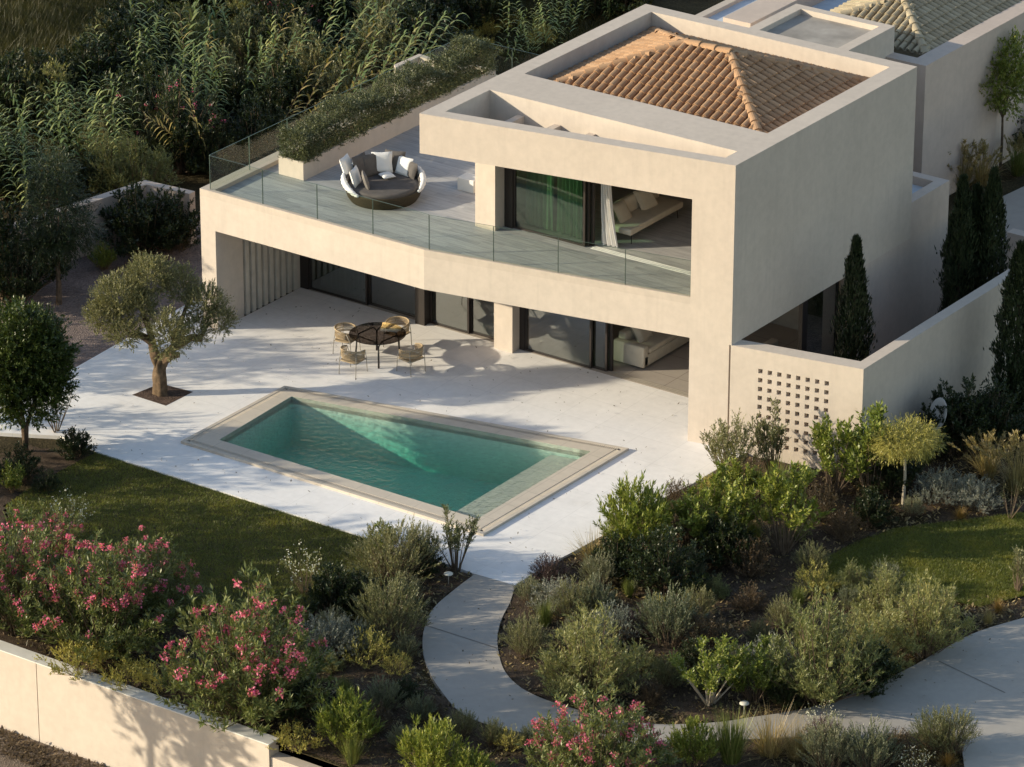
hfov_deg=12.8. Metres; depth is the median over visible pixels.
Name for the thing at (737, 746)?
green grass tuft
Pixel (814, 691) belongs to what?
feathery shrub
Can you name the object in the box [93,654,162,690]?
creeping shrub
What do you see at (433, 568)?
dark shrub
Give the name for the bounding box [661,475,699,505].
brown shrub
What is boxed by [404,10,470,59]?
leaning reed
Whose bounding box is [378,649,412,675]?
dry shrub
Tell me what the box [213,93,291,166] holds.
dark shrub
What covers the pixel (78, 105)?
dark shrub
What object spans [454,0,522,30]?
dark shrub
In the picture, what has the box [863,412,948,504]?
weeping standard tree
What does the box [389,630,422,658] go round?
grey sage shrub
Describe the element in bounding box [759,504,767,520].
green grass tuft
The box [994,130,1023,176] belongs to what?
fountain grass
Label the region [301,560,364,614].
dark shrub
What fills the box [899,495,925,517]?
grey sage shrub
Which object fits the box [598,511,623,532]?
feathery shrub
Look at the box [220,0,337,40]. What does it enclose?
oleander
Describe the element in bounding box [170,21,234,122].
giant reed
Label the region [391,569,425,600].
grey sage shrub
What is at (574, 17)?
giant reed
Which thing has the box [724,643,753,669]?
rosemary shrub
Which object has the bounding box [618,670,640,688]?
grey sage shrub
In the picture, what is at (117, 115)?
dark shrub
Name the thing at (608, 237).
curtain
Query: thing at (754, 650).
silver shrub
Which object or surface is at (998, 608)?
rust grass tuft
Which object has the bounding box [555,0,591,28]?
giant reed
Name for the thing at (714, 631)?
brown shrub
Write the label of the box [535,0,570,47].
giant reed
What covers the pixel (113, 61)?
dark shrub
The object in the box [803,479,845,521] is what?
brown shrub
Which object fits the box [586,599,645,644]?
silver shrub
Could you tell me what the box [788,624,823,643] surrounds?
rosemary shrub
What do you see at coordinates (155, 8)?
dark shrub
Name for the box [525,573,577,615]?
silver shrub
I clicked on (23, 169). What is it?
giant reed
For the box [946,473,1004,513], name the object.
silver shrub
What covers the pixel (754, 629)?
rosemary shrub
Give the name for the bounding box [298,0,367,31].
dark shrub
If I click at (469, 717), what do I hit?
rosemary shrub
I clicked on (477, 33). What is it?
dry shrub
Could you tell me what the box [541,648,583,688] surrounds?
rosemary shrub
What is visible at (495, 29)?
dry shrub
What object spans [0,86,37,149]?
giant reed
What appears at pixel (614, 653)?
brown shrub
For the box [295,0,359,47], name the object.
dark shrub
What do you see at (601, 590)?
grey sage shrub
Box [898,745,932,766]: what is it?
white gaura
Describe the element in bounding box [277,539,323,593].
white gaura
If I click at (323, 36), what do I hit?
leaning reed
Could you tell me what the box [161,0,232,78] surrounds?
feathery shrub
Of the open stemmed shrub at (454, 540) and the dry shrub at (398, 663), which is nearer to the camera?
the dry shrub at (398, 663)
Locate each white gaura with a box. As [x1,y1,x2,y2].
[45,485,92,538]
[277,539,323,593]
[799,699,841,726]
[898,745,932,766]
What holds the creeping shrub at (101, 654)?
on the boundary wall at (87, 716)
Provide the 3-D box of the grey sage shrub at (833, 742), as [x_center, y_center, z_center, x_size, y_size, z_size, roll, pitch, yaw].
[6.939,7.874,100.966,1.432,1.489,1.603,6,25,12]
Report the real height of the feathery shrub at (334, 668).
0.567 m
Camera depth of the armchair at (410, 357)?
120.61 m
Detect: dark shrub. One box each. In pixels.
[0,45,50,126]
[0,56,45,119]
[0,65,62,136]
[0,127,47,197]
[0,146,21,199]
[0,195,72,303]
[0,441,45,485]
[16,45,94,115]
[31,468,62,492]
[34,87,98,148]
[45,31,131,105]
[52,425,97,460]
[63,67,156,145]
[63,152,119,200]
[68,38,135,110]
[80,0,162,48]
[80,10,173,63]
[82,99,151,162]
[94,177,189,257]
[99,74,169,128]
[100,26,196,90]
[102,0,197,65]
[105,54,185,116]
[136,186,200,253]
[143,100,223,174]
[147,0,238,36]
[160,0,211,21]
[175,80,203,112]
[183,116,253,176]
[196,66,257,120]
[197,0,238,40]
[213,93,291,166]
[218,0,337,79]
[229,0,297,19]
[230,76,313,127]
[236,49,327,121]
[252,104,294,152]
[265,666,330,725]
[276,0,362,24]
[295,0,355,42]
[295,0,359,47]
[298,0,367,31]
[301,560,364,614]
[307,18,352,65]
[330,568,392,617]
[354,18,432,79]
[387,674,424,700]
[389,0,469,43]
[392,0,481,72]
[397,537,446,576]
[444,0,483,29]
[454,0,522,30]
[567,0,631,19]
[578,0,651,16]
[589,528,646,578]
[614,524,715,597]
[674,636,716,667]
[695,508,758,568]
[762,674,805,709]
[831,635,903,697]
[846,487,899,527]
[848,437,927,496]
[907,373,1005,457]
[946,377,1023,447]
[1010,115,1023,149]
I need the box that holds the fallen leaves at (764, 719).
[432,584,1023,755]
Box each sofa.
[613,192,682,243]
[614,326,689,367]
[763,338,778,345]
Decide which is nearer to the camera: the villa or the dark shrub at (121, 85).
the villa
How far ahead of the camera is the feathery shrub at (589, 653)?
103.81 m
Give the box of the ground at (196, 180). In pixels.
[0,0,1023,766]
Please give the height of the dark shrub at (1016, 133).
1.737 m
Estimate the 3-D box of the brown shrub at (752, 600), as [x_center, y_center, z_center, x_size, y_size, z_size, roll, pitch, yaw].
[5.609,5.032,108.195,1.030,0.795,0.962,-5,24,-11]
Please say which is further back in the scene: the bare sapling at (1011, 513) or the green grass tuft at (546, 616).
the bare sapling at (1011, 513)
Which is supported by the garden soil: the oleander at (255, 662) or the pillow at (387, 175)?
the oleander at (255, 662)
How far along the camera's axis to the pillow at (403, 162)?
122.11 m
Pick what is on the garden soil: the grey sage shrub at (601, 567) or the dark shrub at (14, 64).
the grey sage shrub at (601, 567)
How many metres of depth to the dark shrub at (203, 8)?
144.69 m
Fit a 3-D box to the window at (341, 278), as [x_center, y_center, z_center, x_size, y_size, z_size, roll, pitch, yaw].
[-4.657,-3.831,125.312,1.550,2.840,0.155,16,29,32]
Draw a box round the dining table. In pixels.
[349,322,405,368]
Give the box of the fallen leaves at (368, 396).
[33,306,694,572]
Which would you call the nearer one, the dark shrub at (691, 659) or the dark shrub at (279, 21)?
the dark shrub at (691, 659)
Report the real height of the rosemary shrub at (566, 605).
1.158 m
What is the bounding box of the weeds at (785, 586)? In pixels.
[498,414,1021,722]
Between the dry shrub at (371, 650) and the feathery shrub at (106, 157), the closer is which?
the dry shrub at (371, 650)
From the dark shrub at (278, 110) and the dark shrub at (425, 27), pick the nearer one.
the dark shrub at (278, 110)
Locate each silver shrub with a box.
[297,607,362,660]
[327,616,383,656]
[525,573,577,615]
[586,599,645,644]
[731,632,805,689]
[908,462,970,505]
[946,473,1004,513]
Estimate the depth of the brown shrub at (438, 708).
103.38 m
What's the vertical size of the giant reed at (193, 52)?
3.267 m
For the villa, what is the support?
on the ground at (196, 180)
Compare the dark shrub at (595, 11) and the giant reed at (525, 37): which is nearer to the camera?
the giant reed at (525, 37)
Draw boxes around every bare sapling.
[46,382,74,432]
[1000,479,1023,518]
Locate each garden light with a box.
[444,571,452,584]
[739,701,748,714]
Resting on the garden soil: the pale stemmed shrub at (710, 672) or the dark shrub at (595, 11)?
the pale stemmed shrub at (710, 672)
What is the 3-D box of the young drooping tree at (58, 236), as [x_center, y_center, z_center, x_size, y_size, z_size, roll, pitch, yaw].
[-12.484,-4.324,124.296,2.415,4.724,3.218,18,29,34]
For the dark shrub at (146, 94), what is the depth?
135.83 m
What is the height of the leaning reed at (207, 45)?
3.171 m
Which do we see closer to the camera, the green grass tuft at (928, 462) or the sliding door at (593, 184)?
the green grass tuft at (928, 462)
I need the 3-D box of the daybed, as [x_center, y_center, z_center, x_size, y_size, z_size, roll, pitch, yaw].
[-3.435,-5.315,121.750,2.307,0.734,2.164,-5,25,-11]
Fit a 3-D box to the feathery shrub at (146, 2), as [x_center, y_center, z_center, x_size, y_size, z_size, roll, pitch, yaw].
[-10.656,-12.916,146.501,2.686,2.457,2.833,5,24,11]
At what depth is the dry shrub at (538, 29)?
144.88 m
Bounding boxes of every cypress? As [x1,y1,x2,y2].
[829,233,878,360]
[933,173,983,314]
[954,181,997,293]
[971,164,1012,289]
[983,240,1023,412]
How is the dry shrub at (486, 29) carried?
on the ground at (196, 180)
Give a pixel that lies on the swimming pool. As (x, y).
(215, 436)
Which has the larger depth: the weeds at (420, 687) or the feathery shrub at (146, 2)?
the feathery shrub at (146, 2)
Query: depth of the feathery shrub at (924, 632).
105.73 m
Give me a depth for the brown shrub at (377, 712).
102.61 m
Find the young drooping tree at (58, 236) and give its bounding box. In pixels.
[7,143,112,304]
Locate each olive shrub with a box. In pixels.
[15,140,76,203]
[73,107,129,161]
[74,9,115,51]
[132,91,191,152]
[133,116,183,167]
[190,36,254,96]
[212,6,276,77]
[217,5,286,67]
[238,61,274,96]
[254,4,338,74]
[285,36,350,111]
[310,54,368,123]
[343,3,417,87]
[348,0,417,32]
[350,13,431,87]
[351,0,420,37]
[700,408,775,484]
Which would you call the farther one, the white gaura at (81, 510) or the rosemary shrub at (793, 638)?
the white gaura at (81, 510)
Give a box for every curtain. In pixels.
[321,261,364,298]
[525,171,553,230]
[556,176,581,238]
[601,184,617,247]
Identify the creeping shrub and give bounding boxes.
[34,633,125,680]
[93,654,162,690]
[137,657,196,695]
[266,720,328,753]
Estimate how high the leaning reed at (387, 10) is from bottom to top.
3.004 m
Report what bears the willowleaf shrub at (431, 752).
on the garden soil
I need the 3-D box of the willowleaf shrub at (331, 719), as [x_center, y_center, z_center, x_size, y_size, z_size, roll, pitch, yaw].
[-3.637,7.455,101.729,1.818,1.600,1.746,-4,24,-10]
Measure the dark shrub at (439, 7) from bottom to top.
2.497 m
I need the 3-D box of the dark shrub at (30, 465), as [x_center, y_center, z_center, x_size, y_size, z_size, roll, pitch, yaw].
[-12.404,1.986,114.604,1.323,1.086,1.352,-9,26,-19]
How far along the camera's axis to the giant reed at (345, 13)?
142.41 m
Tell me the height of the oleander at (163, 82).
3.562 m
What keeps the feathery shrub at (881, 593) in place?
on the garden soil
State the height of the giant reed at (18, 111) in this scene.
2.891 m
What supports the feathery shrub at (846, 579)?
on the lawn at (944, 540)
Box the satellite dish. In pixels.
[921,397,946,453]
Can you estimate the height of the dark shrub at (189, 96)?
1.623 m
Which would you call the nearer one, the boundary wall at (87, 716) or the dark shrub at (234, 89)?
the boundary wall at (87, 716)
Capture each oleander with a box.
[0,501,98,637]
[3,498,108,591]
[15,525,184,662]
[103,525,211,629]
[109,50,244,168]
[146,558,341,736]
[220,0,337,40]
[508,674,684,766]
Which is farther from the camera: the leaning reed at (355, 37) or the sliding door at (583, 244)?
the leaning reed at (355, 37)
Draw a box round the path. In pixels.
[423,574,1023,766]
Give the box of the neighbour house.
[696,0,1023,194]
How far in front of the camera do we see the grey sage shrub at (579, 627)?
106.45 m
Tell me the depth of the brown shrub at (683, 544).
110.68 m
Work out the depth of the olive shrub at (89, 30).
142.28 m
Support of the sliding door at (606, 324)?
in the villa
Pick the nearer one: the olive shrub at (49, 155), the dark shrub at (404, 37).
the olive shrub at (49, 155)
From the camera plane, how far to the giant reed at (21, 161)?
130.02 m
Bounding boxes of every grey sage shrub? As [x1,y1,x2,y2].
[314,603,349,632]
[361,671,406,713]
[385,722,415,746]
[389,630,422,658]
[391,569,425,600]
[401,690,437,722]
[512,573,545,603]
[515,721,542,746]
[554,614,586,648]
[569,569,620,617]
[577,547,623,586]
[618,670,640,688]
[627,579,709,647]
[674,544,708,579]
[795,709,855,766]
[832,583,863,612]
[832,715,905,766]
[864,554,906,593]
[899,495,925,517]
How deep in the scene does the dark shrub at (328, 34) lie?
141.64 m
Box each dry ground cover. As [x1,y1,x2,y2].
[497,418,1023,723]
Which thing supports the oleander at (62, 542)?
on the garden soil
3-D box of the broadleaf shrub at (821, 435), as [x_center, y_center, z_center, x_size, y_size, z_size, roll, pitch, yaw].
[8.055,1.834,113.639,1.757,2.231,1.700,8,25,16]
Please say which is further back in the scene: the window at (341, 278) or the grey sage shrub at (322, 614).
the window at (341, 278)
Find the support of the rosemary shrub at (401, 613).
on the garden soil
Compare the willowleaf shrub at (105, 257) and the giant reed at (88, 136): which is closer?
the willowleaf shrub at (105, 257)
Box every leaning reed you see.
[143,83,205,164]
[174,12,217,100]
[251,4,305,79]
[259,32,319,92]
[270,61,331,137]
[291,17,356,70]
[300,33,372,129]
[309,0,393,64]
[327,44,398,123]
[339,1,415,96]
[346,29,431,114]
[357,0,415,59]
[367,17,451,107]
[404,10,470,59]
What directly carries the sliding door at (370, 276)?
in the villa
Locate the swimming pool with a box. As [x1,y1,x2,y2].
[181,386,628,535]
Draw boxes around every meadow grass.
[0,0,149,163]
[450,0,652,73]
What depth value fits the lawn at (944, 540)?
110.95 m
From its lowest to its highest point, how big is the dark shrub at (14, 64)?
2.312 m
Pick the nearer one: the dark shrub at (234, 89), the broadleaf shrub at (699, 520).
the broadleaf shrub at (699, 520)
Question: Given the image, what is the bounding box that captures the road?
[0,728,106,766]
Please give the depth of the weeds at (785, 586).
108.81 m
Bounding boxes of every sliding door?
[309,257,368,304]
[368,274,414,316]
[429,290,469,333]
[470,298,493,338]
[513,169,586,246]
[525,308,592,368]
[582,181,590,245]
[586,182,594,245]
[592,320,608,371]
[603,322,613,370]
[805,281,838,355]
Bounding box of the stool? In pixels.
[457,172,474,193]
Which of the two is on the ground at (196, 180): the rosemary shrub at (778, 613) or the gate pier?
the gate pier
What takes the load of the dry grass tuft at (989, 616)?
on the garden soil
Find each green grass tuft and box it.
[331,675,361,700]
[332,726,372,766]
[523,596,560,626]
[619,576,637,597]
[701,702,766,764]
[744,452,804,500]
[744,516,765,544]
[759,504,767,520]
[790,582,813,606]
[915,441,947,464]
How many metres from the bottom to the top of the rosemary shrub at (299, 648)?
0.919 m
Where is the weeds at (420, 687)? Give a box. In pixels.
[1,533,962,766]
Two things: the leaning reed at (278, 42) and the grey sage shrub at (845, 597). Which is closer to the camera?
the grey sage shrub at (845, 597)
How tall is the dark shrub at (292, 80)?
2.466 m
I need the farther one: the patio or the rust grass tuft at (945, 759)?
the patio
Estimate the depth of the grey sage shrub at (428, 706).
103.01 m
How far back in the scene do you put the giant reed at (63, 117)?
134.12 m
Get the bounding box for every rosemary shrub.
[266,630,304,664]
[338,571,436,644]
[340,515,448,587]
[397,520,446,562]
[446,706,481,736]
[474,716,508,746]
[498,610,555,659]
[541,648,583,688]
[549,574,605,623]
[644,651,691,688]
[678,583,720,616]
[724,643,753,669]
[744,617,774,642]
[762,593,806,631]
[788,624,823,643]
[791,539,832,572]
[832,460,847,479]
[847,606,874,632]
[906,705,964,755]
[911,590,949,619]
[919,701,982,755]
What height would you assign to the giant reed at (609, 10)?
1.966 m
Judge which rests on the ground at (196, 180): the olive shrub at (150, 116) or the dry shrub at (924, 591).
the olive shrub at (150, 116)
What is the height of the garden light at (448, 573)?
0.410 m
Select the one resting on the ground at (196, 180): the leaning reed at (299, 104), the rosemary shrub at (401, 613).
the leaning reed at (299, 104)
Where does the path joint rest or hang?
on the path
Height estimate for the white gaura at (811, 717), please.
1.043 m
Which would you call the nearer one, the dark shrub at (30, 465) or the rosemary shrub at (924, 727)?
the rosemary shrub at (924, 727)
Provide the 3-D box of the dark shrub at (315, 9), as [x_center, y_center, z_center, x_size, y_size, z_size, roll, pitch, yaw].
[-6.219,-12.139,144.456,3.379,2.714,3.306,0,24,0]
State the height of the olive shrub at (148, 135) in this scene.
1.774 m
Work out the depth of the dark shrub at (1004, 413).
116.25 m
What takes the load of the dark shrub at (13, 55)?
on the ground at (196, 180)
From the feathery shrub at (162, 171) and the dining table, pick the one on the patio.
the dining table
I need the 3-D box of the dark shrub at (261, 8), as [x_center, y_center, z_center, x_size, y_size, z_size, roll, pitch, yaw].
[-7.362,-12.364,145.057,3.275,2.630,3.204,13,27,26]
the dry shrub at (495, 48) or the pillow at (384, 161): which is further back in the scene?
the dry shrub at (495, 48)
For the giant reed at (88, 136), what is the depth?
132.05 m
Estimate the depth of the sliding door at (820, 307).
119.98 m
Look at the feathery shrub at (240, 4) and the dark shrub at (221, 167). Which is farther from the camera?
the feathery shrub at (240, 4)
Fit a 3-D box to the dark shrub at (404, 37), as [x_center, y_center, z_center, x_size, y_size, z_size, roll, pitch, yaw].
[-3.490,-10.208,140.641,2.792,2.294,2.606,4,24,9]
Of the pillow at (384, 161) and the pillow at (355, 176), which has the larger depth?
the pillow at (384, 161)
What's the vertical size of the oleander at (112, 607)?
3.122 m
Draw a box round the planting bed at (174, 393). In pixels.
[133,385,191,405]
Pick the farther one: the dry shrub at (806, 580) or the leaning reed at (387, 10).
the leaning reed at (387, 10)
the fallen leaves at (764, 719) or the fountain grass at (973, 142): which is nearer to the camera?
the fallen leaves at (764, 719)
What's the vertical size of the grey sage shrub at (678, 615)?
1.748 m
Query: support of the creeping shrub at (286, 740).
on the garden soil
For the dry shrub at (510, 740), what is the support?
on the garden soil
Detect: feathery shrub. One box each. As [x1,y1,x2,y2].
[6,56,92,130]
[74,129,147,195]
[94,129,182,192]
[139,0,174,14]
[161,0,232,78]
[209,0,273,37]
[313,44,380,96]
[321,651,345,673]
[342,7,395,61]
[532,598,657,702]
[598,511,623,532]
[637,649,660,670]
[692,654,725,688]
[698,573,731,598]
[758,582,885,707]
[778,516,810,540]
[829,606,918,678]
[830,557,872,595]
[848,562,921,626]
[872,569,978,659]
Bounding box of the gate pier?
[1006,228,1023,269]
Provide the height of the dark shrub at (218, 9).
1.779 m
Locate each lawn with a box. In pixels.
[5,454,392,640]
[809,513,1023,606]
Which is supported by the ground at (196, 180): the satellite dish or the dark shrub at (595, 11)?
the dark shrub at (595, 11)
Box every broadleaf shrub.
[0,458,25,492]
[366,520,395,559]
[670,458,758,547]
[719,456,763,501]
[722,634,790,702]
[738,460,835,555]
[809,412,868,495]
[837,398,913,497]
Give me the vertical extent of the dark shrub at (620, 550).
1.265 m
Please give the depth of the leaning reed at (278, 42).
139.01 m
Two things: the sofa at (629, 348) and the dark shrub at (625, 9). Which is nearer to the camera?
the sofa at (629, 348)
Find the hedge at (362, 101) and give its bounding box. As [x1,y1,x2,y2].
[275,32,498,163]
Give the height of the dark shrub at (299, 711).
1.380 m
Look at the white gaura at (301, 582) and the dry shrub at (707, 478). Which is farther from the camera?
the dry shrub at (707, 478)
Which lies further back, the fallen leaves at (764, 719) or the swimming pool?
the swimming pool
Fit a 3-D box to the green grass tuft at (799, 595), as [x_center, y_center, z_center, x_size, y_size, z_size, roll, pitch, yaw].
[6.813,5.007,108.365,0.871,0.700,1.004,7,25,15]
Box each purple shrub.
[528,551,571,582]
[619,603,666,639]
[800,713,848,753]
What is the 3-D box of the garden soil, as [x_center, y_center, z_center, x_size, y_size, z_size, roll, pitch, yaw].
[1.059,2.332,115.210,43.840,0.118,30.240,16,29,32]
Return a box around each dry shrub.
[339,624,394,667]
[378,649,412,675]
[458,24,484,44]
[473,15,500,35]
[474,18,500,36]
[477,38,503,57]
[492,726,527,751]
[493,6,526,30]
[519,14,554,37]
[526,22,557,46]
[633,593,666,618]
[696,470,730,503]
[793,558,839,594]
[911,583,933,599]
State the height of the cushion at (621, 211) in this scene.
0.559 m
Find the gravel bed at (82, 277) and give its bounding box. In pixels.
[0,211,202,371]
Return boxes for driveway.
[996,186,1023,270]
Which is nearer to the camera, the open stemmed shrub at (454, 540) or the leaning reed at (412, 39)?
the open stemmed shrub at (454, 540)
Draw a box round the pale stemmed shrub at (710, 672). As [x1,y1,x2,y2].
[665,632,755,706]
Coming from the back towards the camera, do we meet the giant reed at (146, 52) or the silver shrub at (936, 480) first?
the giant reed at (146, 52)
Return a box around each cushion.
[613,199,631,222]
[630,327,652,342]
[633,190,657,209]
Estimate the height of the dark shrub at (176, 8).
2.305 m
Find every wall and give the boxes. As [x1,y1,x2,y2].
[0,640,320,766]
[10,180,195,273]
[394,54,433,94]
[729,269,1023,473]
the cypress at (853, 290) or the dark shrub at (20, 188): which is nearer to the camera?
the cypress at (853, 290)
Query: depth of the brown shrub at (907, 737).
101.34 m
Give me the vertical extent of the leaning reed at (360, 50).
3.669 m
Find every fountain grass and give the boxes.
[947,138,991,187]
[948,428,1018,479]
[949,139,986,191]
[962,138,1012,187]
[975,429,1023,496]
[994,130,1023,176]
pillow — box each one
[339,153,352,176]
[349,165,361,187]
[352,152,364,175]
[361,170,369,189]
[363,151,381,176]
[371,151,392,172]
[379,171,395,178]
[385,149,405,171]
[395,156,412,176]
[407,161,417,179]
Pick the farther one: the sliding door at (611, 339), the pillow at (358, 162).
the pillow at (358, 162)
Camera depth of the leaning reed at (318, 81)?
135.60 m
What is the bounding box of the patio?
[0,288,746,588]
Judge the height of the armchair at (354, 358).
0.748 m
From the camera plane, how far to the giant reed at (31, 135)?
131.58 m
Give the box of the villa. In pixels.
[200,4,949,445]
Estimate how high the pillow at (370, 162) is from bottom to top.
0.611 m
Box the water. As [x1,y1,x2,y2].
[227,400,582,517]
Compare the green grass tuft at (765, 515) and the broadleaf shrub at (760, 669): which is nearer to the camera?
the broadleaf shrub at (760, 669)
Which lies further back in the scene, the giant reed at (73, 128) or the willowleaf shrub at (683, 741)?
the giant reed at (73, 128)
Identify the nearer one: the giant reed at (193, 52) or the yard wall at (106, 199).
the yard wall at (106, 199)
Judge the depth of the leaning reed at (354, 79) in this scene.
136.35 m
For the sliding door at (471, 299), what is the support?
in the villa
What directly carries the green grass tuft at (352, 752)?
on the garden soil
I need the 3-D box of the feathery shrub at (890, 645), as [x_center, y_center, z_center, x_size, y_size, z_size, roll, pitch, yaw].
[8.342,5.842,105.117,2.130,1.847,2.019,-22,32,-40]
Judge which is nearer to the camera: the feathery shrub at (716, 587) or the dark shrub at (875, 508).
the feathery shrub at (716, 587)
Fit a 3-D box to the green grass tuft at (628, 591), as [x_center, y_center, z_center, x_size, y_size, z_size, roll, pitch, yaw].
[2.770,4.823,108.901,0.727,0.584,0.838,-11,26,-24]
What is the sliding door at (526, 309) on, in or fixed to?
in the villa
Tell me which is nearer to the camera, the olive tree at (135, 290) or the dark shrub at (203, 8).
the olive tree at (135, 290)
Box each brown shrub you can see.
[350,693,397,734]
[421,694,445,716]
[599,642,626,663]
[632,677,665,706]
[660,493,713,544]
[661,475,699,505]
[667,540,686,552]
[676,606,737,650]
[724,535,777,576]
[728,580,769,612]
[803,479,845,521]
[820,503,868,542]
[873,727,923,765]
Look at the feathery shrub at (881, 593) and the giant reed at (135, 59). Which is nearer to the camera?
the feathery shrub at (881, 593)
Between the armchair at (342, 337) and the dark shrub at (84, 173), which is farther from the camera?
the dark shrub at (84, 173)
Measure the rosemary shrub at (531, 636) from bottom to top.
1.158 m
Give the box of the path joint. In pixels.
[427,625,1004,692]
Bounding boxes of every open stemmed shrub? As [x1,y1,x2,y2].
[427,503,480,571]
[747,396,790,474]
[1007,545,1023,591]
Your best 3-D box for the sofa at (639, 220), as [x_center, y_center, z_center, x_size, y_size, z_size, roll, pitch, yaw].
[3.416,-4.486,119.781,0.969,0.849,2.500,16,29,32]
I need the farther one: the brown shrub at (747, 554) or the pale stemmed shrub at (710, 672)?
the brown shrub at (747, 554)
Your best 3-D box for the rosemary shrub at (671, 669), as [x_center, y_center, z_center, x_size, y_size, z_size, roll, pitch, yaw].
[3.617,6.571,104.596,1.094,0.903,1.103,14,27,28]
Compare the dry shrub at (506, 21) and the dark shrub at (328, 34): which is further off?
the dry shrub at (506, 21)
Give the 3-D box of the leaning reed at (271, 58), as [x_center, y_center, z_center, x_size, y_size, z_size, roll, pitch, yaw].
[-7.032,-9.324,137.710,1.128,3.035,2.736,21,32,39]
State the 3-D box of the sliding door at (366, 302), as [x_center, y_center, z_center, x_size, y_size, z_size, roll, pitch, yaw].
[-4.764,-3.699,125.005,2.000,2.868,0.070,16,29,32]
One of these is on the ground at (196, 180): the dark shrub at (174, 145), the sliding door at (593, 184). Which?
the dark shrub at (174, 145)
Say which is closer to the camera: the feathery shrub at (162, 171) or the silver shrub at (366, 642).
the silver shrub at (366, 642)
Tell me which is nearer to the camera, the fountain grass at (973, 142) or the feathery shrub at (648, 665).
the feathery shrub at (648, 665)
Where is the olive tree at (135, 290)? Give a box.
[78,247,241,396]
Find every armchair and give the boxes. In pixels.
[333,322,360,350]
[339,345,367,378]
[383,316,411,346]
[396,343,425,375]
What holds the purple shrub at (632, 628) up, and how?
on the garden soil
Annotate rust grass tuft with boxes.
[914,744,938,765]
[933,749,962,766]
[948,506,972,520]
[983,596,1009,617]
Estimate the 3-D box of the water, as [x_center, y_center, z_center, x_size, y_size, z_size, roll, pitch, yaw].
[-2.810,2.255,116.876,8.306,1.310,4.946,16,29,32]
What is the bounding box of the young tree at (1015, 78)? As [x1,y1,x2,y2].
[978,25,1023,169]
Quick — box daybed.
[341,163,426,209]
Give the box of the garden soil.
[0,391,1023,766]
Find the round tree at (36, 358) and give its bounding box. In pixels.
[0,295,83,451]
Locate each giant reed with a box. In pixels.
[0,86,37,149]
[0,94,57,192]
[0,117,51,212]
[0,122,33,200]
[1,73,68,157]
[3,118,39,206]
[32,81,77,180]
[44,79,92,158]
[54,75,112,161]
[68,85,129,171]
[77,60,121,130]
[77,104,132,167]
[84,24,140,78]
[91,72,143,161]
[119,27,166,78]
[128,0,169,55]
[133,0,199,79]
[158,12,209,93]
[167,40,207,119]
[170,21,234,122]
[179,43,230,142]
[180,0,222,65]
[197,26,271,113]
[211,0,251,67]
[257,14,280,74]
[283,0,337,30]
[323,0,370,46]
[355,0,377,32]
[495,0,526,65]
[510,1,545,56]
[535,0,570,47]
[543,0,581,42]
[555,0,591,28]
[601,0,617,20]
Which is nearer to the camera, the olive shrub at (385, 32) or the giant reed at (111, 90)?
the giant reed at (111, 90)
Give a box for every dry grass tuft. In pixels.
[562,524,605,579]
[710,694,815,766]
[765,709,809,765]
[974,605,1001,625]
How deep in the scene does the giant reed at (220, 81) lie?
137.54 m
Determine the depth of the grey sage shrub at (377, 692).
103.43 m
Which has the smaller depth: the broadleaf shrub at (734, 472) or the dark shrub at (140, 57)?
the broadleaf shrub at (734, 472)
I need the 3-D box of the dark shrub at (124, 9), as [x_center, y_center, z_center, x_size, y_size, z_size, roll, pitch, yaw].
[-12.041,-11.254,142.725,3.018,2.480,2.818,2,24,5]
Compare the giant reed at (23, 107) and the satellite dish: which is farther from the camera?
the giant reed at (23, 107)
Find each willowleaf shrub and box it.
[87,241,117,270]
[310,684,387,751]
[395,712,475,766]
[448,742,497,766]
[592,469,692,552]
[665,714,724,766]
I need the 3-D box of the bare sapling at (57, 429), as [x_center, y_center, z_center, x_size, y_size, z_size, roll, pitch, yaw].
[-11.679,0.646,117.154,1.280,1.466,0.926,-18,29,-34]
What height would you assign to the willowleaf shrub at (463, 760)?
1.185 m
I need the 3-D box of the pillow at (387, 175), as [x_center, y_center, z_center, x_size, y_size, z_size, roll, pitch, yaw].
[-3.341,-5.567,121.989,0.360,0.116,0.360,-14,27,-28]
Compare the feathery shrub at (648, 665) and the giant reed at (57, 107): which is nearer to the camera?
the feathery shrub at (648, 665)
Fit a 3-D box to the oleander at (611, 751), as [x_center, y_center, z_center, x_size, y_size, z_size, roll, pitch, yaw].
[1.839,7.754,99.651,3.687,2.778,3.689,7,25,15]

